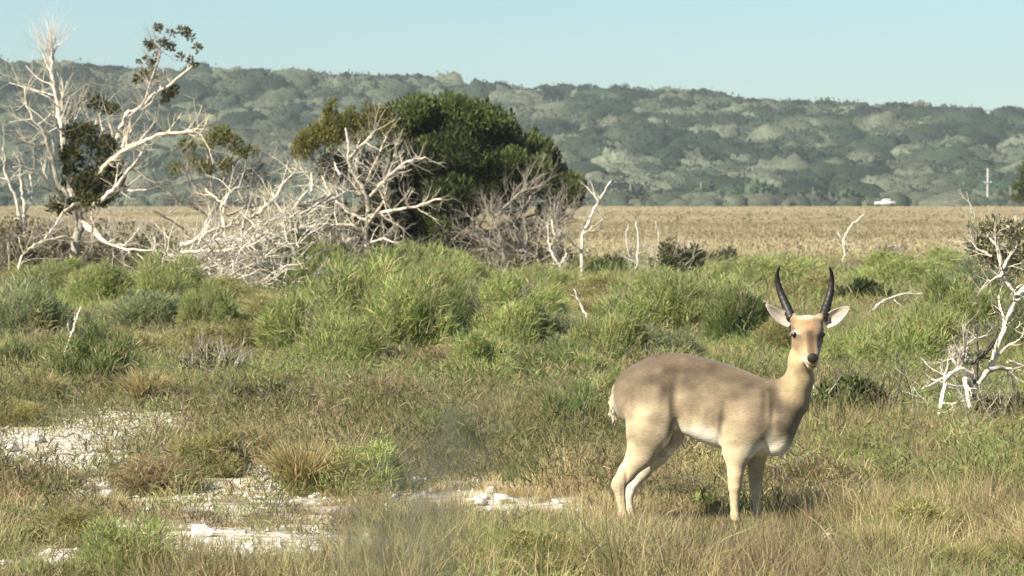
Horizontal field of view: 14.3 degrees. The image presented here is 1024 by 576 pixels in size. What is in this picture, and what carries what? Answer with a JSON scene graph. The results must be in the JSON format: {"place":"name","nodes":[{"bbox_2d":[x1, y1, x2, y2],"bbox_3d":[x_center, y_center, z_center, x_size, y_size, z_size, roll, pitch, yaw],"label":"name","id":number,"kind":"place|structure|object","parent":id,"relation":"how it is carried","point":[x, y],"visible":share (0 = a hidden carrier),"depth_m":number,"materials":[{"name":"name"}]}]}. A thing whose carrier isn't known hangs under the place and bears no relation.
{"place":"outdoors","nodes":[
{"label":"outdoors","id":0,"kind":"place"},
{"bbox_2d":[0,401,572,564],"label":"gravel","id":1,"kind":"structure","parent":0,"point":[486,497],"depth_m":27.39,"materials":[{"name":"stone"}]},
{"bbox_2d":[0,206,1023,575],"bbox_3d":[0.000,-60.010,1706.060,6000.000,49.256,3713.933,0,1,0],"label":"ground","id":2,"kind":"structure","parent":0,"point":[278,536],"depth_m":35.08,"materials":[{"name":"sand"}]},
{"bbox_2d":[0,121,41,241],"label":"dead snag","id":3,"kind":"object","parent":2,"relation":"on","point":[16,198],"visible":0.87,"depth_m":106.38,"materials":[{"name":"wood"}]},
{"bbox_2d":[0,332,43,375],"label":"feathery shrub","id":4,"kind":"object","parent":2,"relation":"on","point":[7,348],"visible":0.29,"depth_m":41.81,"materials":[{"name":"green plant"}]},
{"bbox_2d":[0,396,53,426],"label":"feathery shrub","id":5,"kind":"object","parent":2,"relation":"on","point":[25,407],"visible":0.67,"depth_m":35.21,"materials":[{"name":"green plant"}]},
{"bbox_2d":[0,196,61,274],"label":"thorny bush","id":6,"kind":"object","parent":2,"relation":"on","point":[17,253],"visible":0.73,"depth_m":98.01,"materials":[{"name":"grey plant"}]},
{"bbox_2d":[0,268,80,338],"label":"feathery shrub","id":7,"kind":"object","parent":2,"relation":"on","point":[24,305],"visible":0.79,"depth_m":57.11,"materials":[{"name":"green plant"}]},
{"bbox_2d":[0,369,83,401],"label":"grass tussock","id":8,"kind":"object","parent":2,"relation":"on","point":[49,379],"depth_m":38.44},
{"bbox_2d":[2,550,84,575],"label":"feathery shrub","id":9,"kind":"object","parent":2,"relation":"on","point":[21,563],"visible":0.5,"depth_m":21.10,"materials":[{"name":"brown plant"}]},
{"bbox_2d":[0,460,89,492],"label":"heath shrub","id":10,"kind":"object","parent":2,"relation":"on","point":[74,478],"visible":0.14,"depth_m":27.96,"materials":[{"name":"brown plant"}]},
{"bbox_2d":[4,253,88,298],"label":"feathery shrub","id":11,"kind":"object","parent":2,"relation":"on","point":[53,274],"visible":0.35,"depth_m":79.05,"materials":[{"name":"green plant"}]},
{"bbox_2d":[0,158,111,268],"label":"thorny bush","id":12,"kind":"object","parent":2,"relation":"on","point":[19,227],"visible":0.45,"depth_m":104.36,"materials":[{"name":"brown plant"}]},
{"bbox_2d":[0,503,121,547],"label":"feathery shrub","id":13,"kind":"object","parent":2,"relation":"on","point":[66,516],"visible":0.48,"depth_m":23.52,"materials":[{"name":"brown plant"}]},
{"bbox_2d":[23,167,170,271],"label":"thorny bush","id":14,"kind":"object","parent":2,"relation":"on","point":[102,248],"visible":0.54,"depth_m":104.77,"materials":[{"name":"grey plant"}]},
{"bbox_2d":[58,256,137,306],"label":"feathery shrub","id":15,"kind":"object","parent":2,"relation":"on","point":[106,280],"visible":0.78,"depth_m":73.73,"materials":[{"name":"green plant"}]},
{"bbox_2d":[39,310,162,400],"bbox_3d":[-4.020,0.696,39.443,1.200,1.023,1.010,1,1,30],"label":"feathery shrub","id":16,"kind":"object","parent":2,"relation":"on","point":[105,349],"visible":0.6,"depth_m":39.33,"materials":[{"name":"green plant"}]},
{"bbox_2d":[0,3,232,268],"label":"dead tree","id":17,"kind":"object","parent":2,"relation":"on","point":[86,190],"visible":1,"depth_m":98.37,"materials":[{"name":"wood"}]},
{"bbox_2d":[71,504,183,575],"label":"feathery shrub","id":18,"kind":"object","parent":2,"relation":"on","point":[108,524],"visible":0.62,"depth_m":21.09,"materials":[{"name":"green plant"}]},
{"bbox_2d":[93,286,181,330],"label":"feathery shrub","id":19,"kind":"object","parent":2,"relation":"on","point":[153,305],"visible":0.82,"depth_m":59.70,"materials":[{"name":"green plant"}]},
{"bbox_2d":[107,330,173,365],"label":"feathery shrub","id":20,"kind":"object","parent":2,"relation":"on","point":[144,340],"visible":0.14,"depth_m":47.72,"materials":[{"name":"green plant"}]},
{"bbox_2d":[99,365,183,409],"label":"grass tussock","id":21,"kind":"object","parent":2,"relation":"on","point":[135,382],"depth_m":37.86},
{"bbox_2d":[103,448,208,496],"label":"heath shrub","id":22,"kind":"object","parent":2,"relation":"on","point":[164,462],"visible":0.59,"depth_m":27.75,"materials":[{"name":"brown plant"}]},
{"bbox_2d":[128,237,204,272],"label":"feathery shrub","id":23,"kind":"object","parent":2,"relation":"on","point":[141,253],"visible":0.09,"depth_m":98.46,"materials":[{"name":"green plant"}]},
{"bbox_2d":[125,248,209,299],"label":"feathery shrub","id":24,"kind":"object","parent":2,"relation":"on","point":[173,277],"visible":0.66,"depth_m":73.62,"materials":[{"name":"green plant"}]},
{"bbox_2d":[154,319,240,352],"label":"feathery shrub","id":25,"kind":"object","parent":2,"relation":"on","point":[202,328],"visible":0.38,"depth_m":49.99,"materials":[{"name":"green plant"}]},
{"bbox_2d":[172,276,241,330],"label":"feathery shrub","id":26,"kind":"object","parent":2,"relation":"on","point":[210,307],"visible":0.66,"depth_m":58.68,"materials":[{"name":"green plant"}]},
{"bbox_2d":[159,203,262,268],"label":"thorny bush","id":27,"kind":"object","parent":2,"relation":"on","point":[214,255],"visible":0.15,"depth_m":107.05,"materials":[{"name":"grey plant"}]},
{"bbox_2d":[159,313,272,377],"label":"thorny bush","id":28,"kind":"object","parent":2,"relation":"on","point":[216,352],"visible":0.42,"depth_m":41.80,"materials":[{"name":"grey plant"}]},
{"bbox_2d":[162,423,269,477],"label":"feathery shrub","id":29,"kind":"object","parent":2,"relation":"on","point":[228,450],"visible":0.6,"depth_m":29.05,"materials":[{"name":"green plant"}]},
{"bbox_2d":[150,110,296,248],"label":"sparse tree","id":30,"kind":"object","parent":2,"relation":"on","point":[226,135],"visible":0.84,"depth_m":113.81,"materials":[{"name":"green plant"}]},
{"bbox_2d":[187,315,259,356],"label":"feathery shrub","id":31,"kind":"object","parent":2,"relation":"on","point":[247,330],"visible":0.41,"depth_m":49.92,"materials":[{"name":"green plant"}]},
{"bbox_2d":[199,274,272,301],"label":"feathery shrub","id":32,"kind":"object","parent":2,"relation":"on","point":[235,286],"visible":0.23,"depth_m":74.69,"materials":[{"name":"green plant"}]},
{"bbox_2d":[125,148,377,290],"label":"dead brush","id":33,"kind":"object","parent":2,"relation":"on","point":[252,241],"visible":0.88,"depth_m":82.79,"materials":[{"name":"wood"}]},
{"bbox_2d":[212,360,311,416],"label":"thorny bush","id":34,"kind":"object","parent":2,"relation":"on","point":[245,388],"visible":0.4,"depth_m":36.94,"materials":[{"name":"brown plant"}]},
{"bbox_2d":[225,420,301,460],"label":"grass tussock","id":35,"kind":"object","parent":2,"relation":"on","point":[262,438],"depth_m":30.86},
{"bbox_2d":[234,290,295,327],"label":"feathery shrub","id":36,"kind":"object","parent":2,"relation":"on","point":[249,312],"visible":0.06,"depth_m":59.48,"materials":[{"name":"green plant"}]},
{"bbox_2d":[242,434,356,496],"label":"grass tussock","id":37,"kind":"object","parent":2,"relation":"on","point":[302,461],"depth_m":27.49,"materials":[{"name":"plant"}]},
{"bbox_2d":[246,273,357,358],"bbox_3d":[-2.511,0.372,49.683,1.489,1.222,1.306,0,1,-2],"label":"feathery shrub","id":38,"kind":"object","parent":2,"relation":"on","point":[271,317],"visible":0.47,"depth_m":49.42,"materials":[{"name":"green plant"}]},
{"bbox_2d":[257,224,366,290],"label":"feathery shrub","id":39,"kind":"object","parent":2,"relation":"on","point":[340,249],"visible":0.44,"depth_m":83.26,"materials":[{"name":"green plant"}]},
{"bbox_2d":[278,307,391,374],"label":"feathery shrub","id":40,"kind":"object","parent":2,"relation":"on","point":[358,334],"visible":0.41,"depth_m":43.36,"materials":[{"name":"green plant"}]},
{"bbox_2d":[306,211,393,261],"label":"thorny bush","id":41,"kind":"object","parent":2,"relation":"on","point":[336,237],"visible":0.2,"depth_m":101.66,"materials":[{"name":"grey plant"}]},
{"bbox_2d":[313,433,409,492],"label":"feathery shrub","id":42,"kind":"object","parent":2,"relation":"on","point":[351,451],"visible":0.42,"depth_m":27.72,"materials":[{"name":"green plant"}]},
{"bbox_2d":[292,238,431,321],"bbox_3d":[-2.173,0.123,57.719,2.081,1.654,1.991,0,1,9],"label":"feathery shrub","id":43,"kind":"object","parent":2,"relation":"on","point":[345,281],"visible":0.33,"depth_m":57.32,"materials":[{"name":"green plant"}]},
{"bbox_2d":[284,82,461,257],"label":"half dead tree","id":44,"kind":"object","parent":2,"relation":"on","point":[375,211],"visible":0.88,"depth_m":109.93,"materials":[{"name":"wood"}]},
{"bbox_2d":[324,371,436,405],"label":"heath shrub","id":45,"kind":"object","parent":2,"relation":"on","point":[404,381],"visible":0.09,"depth_m":38.22,"materials":[{"name":"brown plant"}]},
{"bbox_2d":[351,233,473,284],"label":"feathery shrub","id":46,"kind":"object","parent":2,"relation":"on","point":[420,255],"visible":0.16,"depth_m":74.84,"materials":[{"name":"green plant"}]},
{"bbox_2d":[294,365,540,575],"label":"dry weed","id":47,"kind":"object","parent":2,"relation":"on","point":[408,522],"visible":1,"depth_m":3.59,"materials":[{"name":"brown plant"}]},
{"bbox_2d":[352,261,488,352],"bbox_3d":[-1.155,0.337,49.917,1.806,1.420,1.875,0,1,3],"label":"feathery shrub","id":48,"kind":"object","parent":2,"relation":"on","point":[401,308],"visible":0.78,"depth_m":49.49,"materials":[{"name":"green plant"}]},
{"bbox_2d":[396,340,458,378],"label":"heath shrub","id":49,"kind":"object","parent":2,"relation":"on","point":[433,351],"visible":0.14,"depth_m":43.30,"materials":[{"name":"brown plant"}]},
{"bbox_2d":[402,395,480,456],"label":"feathery shrub","id":50,"kind":"object","parent":2,"relation":"on","point":[436,416],"visible":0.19,"depth_m":31.11,"materials":[{"name":"green plant"}]},
{"bbox_2d":[412,252,484,302],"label":"feathery shrub","id":51,"kind":"object","parent":2,"relation":"on","point":[451,273],"visible":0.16,"depth_m":66.19,"materials":[{"name":"green plant"}]},
{"bbox_2d":[434,275,494,335],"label":"feathery shrub","id":52,"kind":"object","parent":2,"relation":"on","point":[455,298],"visible":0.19,"depth_m":53.22,"materials":[{"name":"green plant"}]},
{"bbox_2d":[442,247,495,285],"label":"feathery shrub","id":53,"kind":"object","parent":2,"relation":"on","point":[464,255],"visible":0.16,"depth_m":90.58,"materials":[{"name":"green plant"}]},
{"bbox_2d":[375,87,588,257],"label":"evergreen tree","id":54,"kind":"object","parent":2,"relation":"on","point":[467,140],"visible":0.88,"depth_m":110.39,"materials":[{"name":"green plant"}]},
{"bbox_2d":[436,326,547,386],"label":"feathery shrub","id":55,"kind":"object","parent":2,"relation":"on","point":[475,344],"visible":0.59,"depth_m":41.35,"materials":[{"name":"green plant"}]},
{"bbox_2d":[473,244,533,272],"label":"thorny bush","id":56,"kind":"object","parent":2,"relation":"on","point":[518,263],"visible":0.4,"depth_m":98.35,"materials":[{"name":"grey plant"}]},
{"bbox_2d":[0,244,1023,575],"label":"undergrowth","id":57,"kind":"object","parent":2,"relation":"on","point":[328,376],"visible":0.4,"depth_m":30.71,"materials":[{"name":"green plant"}]},
{"bbox_2d":[0,205,1023,575],"bbox_3d":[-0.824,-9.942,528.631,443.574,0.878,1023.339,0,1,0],"label":"grass","id":58,"kind":"structure","parent":2,"relation":"on","point":[1002,501],"depth_m":24.73,"materials":[{"name":"plant"}]},
{"bbox_2d":[0,55,1023,206],"bbox_3d":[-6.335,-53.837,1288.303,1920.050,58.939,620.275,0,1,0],"label":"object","id":59,"kind":"object","parent":2,"relation":"on","point":[676,142],"visible":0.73,"depth_m":1298.66,"materials":[{"name":"green plant"}]},
{"bbox_2d":[462,288,572,348],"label":"feathery shrub","id":60,"kind":"object","parent":2,"relation":"on","point":[505,321],"visible":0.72,"depth_m":49.66,"materials":[{"name":"green plant"}]},
{"bbox_2d":[471,261,571,316],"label":"feathery shrub","id":61,"kind":"object","parent":2,"relation":"on","point":[496,288],"visible":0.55,"depth_m":65.53,"materials":[{"name":"green plant"}]},
{"bbox_2d":[443,130,632,269],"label":"bare thicket","id":62,"kind":"object","parent":2,"relation":"on","point":[516,247],"visible":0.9,"depth_m":108.66,"materials":[{"name":"grey plant"}]},
{"bbox_2d":[463,523,621,575],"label":"feathery shrub","id":63,"kind":"object","parent":2,"relation":"on","point":[524,533],"visible":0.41,"depth_m":21.44,"materials":[{"name":"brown plant"}]},
{"bbox_2d":[507,262,585,288],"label":"feathery shrub","id":64,"kind":"object","parent":2,"relation":"on","point":[559,275],"visible":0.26,"depth_m":84.48,"materials":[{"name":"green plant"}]},
{"bbox_2d":[490,334,611,389],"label":"feathery shrub","id":65,"kind":"object","parent":2,"relation":"on","point":[558,345],"visible":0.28,"depth_m":41.04,"materials":[{"name":"green plant"}]},
{"bbox_2d":[536,311,589,348],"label":"feathery shrub","id":66,"kind":"object","parent":2,"relation":"on","point":[560,326],"visible":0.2,"depth_m":49.84,"materials":[{"name":"green plant"}]},
{"bbox_2d":[528,378,612,443],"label":"feathery shrub","id":67,"kind":"object","parent":2,"relation":"on","point":[575,398],"visible":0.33,"depth_m":32.38,"materials":[{"name":"green plant"}]},
{"bbox_2d":[552,346,612,378],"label":"feathery shrub","id":68,"kind":"object","parent":2,"relation":"on","point":[585,360],"visible":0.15,"depth_m":41.05,"materials":[{"name":"green plant"}]},
{"bbox_2d":[554,176,610,274],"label":"dead snag","id":69,"kind":"object","parent":2,"relation":"on","point":[581,246],"visible":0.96,"depth_m":104.50,"materials":[{"name":"wood"}]},
{"bbox_2d":[554,360,624,405],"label":"feathery shrub","id":70,"kind":"object","parent":2,"relation":"on","point":[605,377],"visible":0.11,"depth_m":34.95,"materials":[{"name":"green plant"}]},
{"bbox_2d":[560,273,629,300],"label":"feathery shrub","id":71,"kind":"object","parent":2,"relation":"on","point":[589,281],"visible":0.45,"depth_m":79.95,"materials":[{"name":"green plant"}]},
{"bbox_2d":[582,248,638,275],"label":"thorny bush","id":72,"kind":"object","parent":2,"relation":"on","point":[599,261],"visible":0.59,"depth_m":101.20,"materials":[{"name":"green plant"}]},
{"bbox_2d":[561,302,672,370],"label":"feathery shrub","id":73,"kind":"object","parent":2,"relation":"on","point":[622,330],"visible":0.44,"depth_m":44.88,"materials":[{"name":"green plant"}]},
{"bbox_2d":[587,261,710,330],"bbox_3d":[1.871,0.201,58.480,1.668,1.358,1.901,-1,1,-33],"label":"feathery shrub","id":74,"kind":"object","parent":2,"relation":"on","point":[610,302],"visible":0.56,"depth_m":58.13,"materials":[{"name":"green plant"}]},
{"bbox_2d":[626,265,706,291],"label":"feathery shrub","id":75,"kind":"object","parent":2,"relation":"on","point":[648,273],"visible":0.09,"depth_m":80.11,"materials":[{"name":"green plant"}]},
{"bbox_2d":[618,207,720,275],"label":"thorny bush","id":76,"kind":"object","parent":2,"relation":"on","point":[671,254],"visible":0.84,"depth_m":99.01,"materials":[{"name":"green plant"}]},
{"bbox_2d":[609,472,747,506],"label":"heath shrub","id":77,"kind":"object","parent":2,"relation":"on","point":[668,484],"visible":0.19,"depth_m":26.36,"materials":[{"name":"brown plant"}]},
{"bbox_2d":[646,324,714,357],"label":"feathery shrub","id":78,"kind":"object","parent":2,"relation":"on","point":[681,336],"visible":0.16,"depth_m":46.06,"materials":[{"name":"green plant"}]},
{"bbox_2d":[632,263,756,332],"bbox_3d":[2.562,0.248,58.553,1.904,1.314,1.834,-1,1,-23],"label":"feathery shrub","id":79,"kind":"object","parent":2,"relation":"on","point":[699,305],"visible":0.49,"depth_m":58.07,"materials":[{"name":"green plant"}]},
{"bbox_2d":[698,258,755,284],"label":"feathery shrub","id":80,"kind":"object","parent":2,"relation":"on","point":[727,267],"visible":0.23,"depth_m":90.12,"materials":[{"name":"green plant"}]},
{"bbox_2d":[608,266,849,523],"bbox_3d":[1.308,0.664,24.804,1.483,1.600,0.396,0,1,12],"label":"antelope","id":81,"kind":"object","parent":2,"relation":"on","point":[662,405],"visible":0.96,"depth_m":24.73,"materials":[{"name":"fur"}]},
{"bbox_2d":[694,272,773,343],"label":"feathery shrub","id":82,"kind":"object","parent":2,"relation":"on","point":[728,312],"visible":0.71,"depth_m":53.14,"materials":[{"name":"green plant"}]},
{"bbox_2d":[720,178,784,195],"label":"foothill tree","id":83,"kind":"object","parent":2,"relation":"on","point":[754,186],"visible":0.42,"depth_m":1051.33,"materials":[{"name":"green plant"}]},
{"bbox_2d":[725,250,828,290],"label":"feathery shrub","id":84,"kind":"object","parent":2,"relation":"on","point":[765,268],"visible":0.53,"depth_m":88.89,"materials":[{"name":"green plant"}]},
{"bbox_2d":[747,316,827,356],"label":"feathery shrub","id":85,"kind":"object","parent":2,"relation":"on","point":[774,331],"visible":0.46,"depth_m":50.36,"materials":[{"name":"green plant"}]},
{"bbox_2d":[771,268,846,299],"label":"feathery shrub","id":86,"kind":"object","parent":2,"relation":"on","point":[822,278],"visible":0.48,"depth_m":80.07,"materials":[{"name":"green plant"}]},
{"bbox_2d":[771,447,863,493],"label":"heath shrub","id":87,"kind":"object","parent":2,"relation":"on","point":[788,472],"visible":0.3,"depth_m":27.05,"materials":[{"name":"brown plant"}]},
{"bbox_2d":[793,430,905,462],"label":"feathery shrub","id":88,"kind":"object","parent":2,"relation":"on","point":[850,439],"visible":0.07,"depth_m":28.62,"materials":[{"name":"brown plant"}]},
{"bbox_2d":[756,332,955,418],"bbox_3d":[2.901,0.848,33.204,1.216,1.184,2.129,-1,1,-30],"label":"thorny bush","id":89,"kind":"object","parent":2,"relation":"on","point":[855,383],"visible":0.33,"depth_m":33.12,"materials":[{"name":"green plant"}]},
{"bbox_2d":[818,319,898,370],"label":"feathery shrub","id":90,"kind":"object","parent":2,"relation":"on","point":[853,342],"visible":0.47,"depth_m":45.55,"materials":[{"name":"green plant"}]},
{"bbox_2d":[821,267,901,301],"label":"thorny bush","id":91,"kind":"object","parent":2,"relation":"on","point":[861,283],"visible":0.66,"depth_m":76.33,"materials":[{"name":"green plant"}]},
{"bbox_2d":[837,516,911,557],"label":"grass tussock","id":92,"kind":"object","parent":2,"relation":"on","point":[868,533],"depth_m":22.54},
{"bbox_2d":[834,247,956,288],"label":"feathery shrub","id":93,"kind":"object","parent":2,"relation":"on","point":[884,262],"visible":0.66,"depth_m":88.21,"materials":[{"name":"green plant"}]},
{"bbox_2d":[846,492,986,542],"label":"feathery shrub","id":94,"kind":"object","parent":2,"relation":"on","point":[904,505],"visible":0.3,"depth_m":23.77,"materials":[{"name":"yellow plant"}]},
{"bbox_2d":[859,278,991,367],"bbox_3d":[4.512,0.502,46.054,1.313,1.286,1.496,-1,2,-42],"label":"feathery shrub","id":95,"kind":"object","parent":2,"relation":"on","point":[937,330],"visible":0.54,"depth_m":45.81,"materials":[{"name":"green plant"}]},
{"bbox_2d":[894,266,1004,343],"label":"feathery shrub","id":96,"kind":"object","parent":2,"relation":"on","point":[959,294],"visible":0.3,"depth_m":51.56,"materials":[{"name":"green plant"}]},
{"bbox_2d":[920,246,984,272],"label":"feathery shrub","id":97,"kind":"object","parent":2,"relation":"on","point":[944,253],"visible":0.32,"depth_m":95.91,"materials":[{"name":"green plant"}]},
{"bbox_2d":[891,178,1023,421],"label":"thorn tree","id":98,"kind":"object","parent":2,"relation":"on","point":[979,243],"visible":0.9,"depth_m":33.25,"materials":[{"name":"grey plant"}]},
{"bbox_2d":[911,537,1003,568],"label":"grass tussock","id":99,"kind":"object","parent":2,"relation":"on","point":[965,552],"depth_m":21.68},
{"bbox_2d":[923,373,1007,401],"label":"feathery shrub","id":100,"kind":"object","parent":2,"relation":"on","point":[961,381],"visible":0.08,"depth_m":36.56,"materials":[{"name":"green plant"}]},
{"bbox_2d":[940,254,1017,297],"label":"feathery shrub","id":101,"kind":"object","parent":2,"relation":"on","point":[965,265],"visible":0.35,"depth_m":79.73,"materials":[{"name":"green plant"}]},
{"bbox_2d":[940,368,1023,429],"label":"thorny bush","id":102,"kind":"object","parent":2,"relation":"on","point":[998,398],"visible":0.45,"depth_m":32.46,"materials":[{"name":"grey plant"}]},
{"bbox_2d":[944,460,1023,497],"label":"feathery shrub","id":103,"kind":"object","parent":2,"relation":"on","point":[1006,476],"visible":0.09,"depth_m":26.03,"materials":[{"name":"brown plant"}]},
{"bbox_2d":[965,289,1023,351],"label":"feathery shrub","id":104,"kind":"object","parent":2,"relation":"on","point":[1015,318],"visible":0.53,"depth_m":49.91,"materials":[{"name":"green plant"}]},
{"bbox_2d":[969,537,1023,565],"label":"grass tussock","id":105,"kind":"object","parent":2,"relation":"on","point":[1001,549],"depth_m":22.02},
{"bbox_2d":[1010,161,1023,205],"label":"bushy tree","id":106,"kind":"object","parent":2,"relation":"on","point":[1018,184],"visible":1,"depth_m":424.54,"materials":[{"name":"green plant"}]},
{"bbox_2d":[0,0,1023,113],"label":"sky","id":107,"kind":"structure","parent":0,"point":[964,53],"materials":[{"name":"blue"}]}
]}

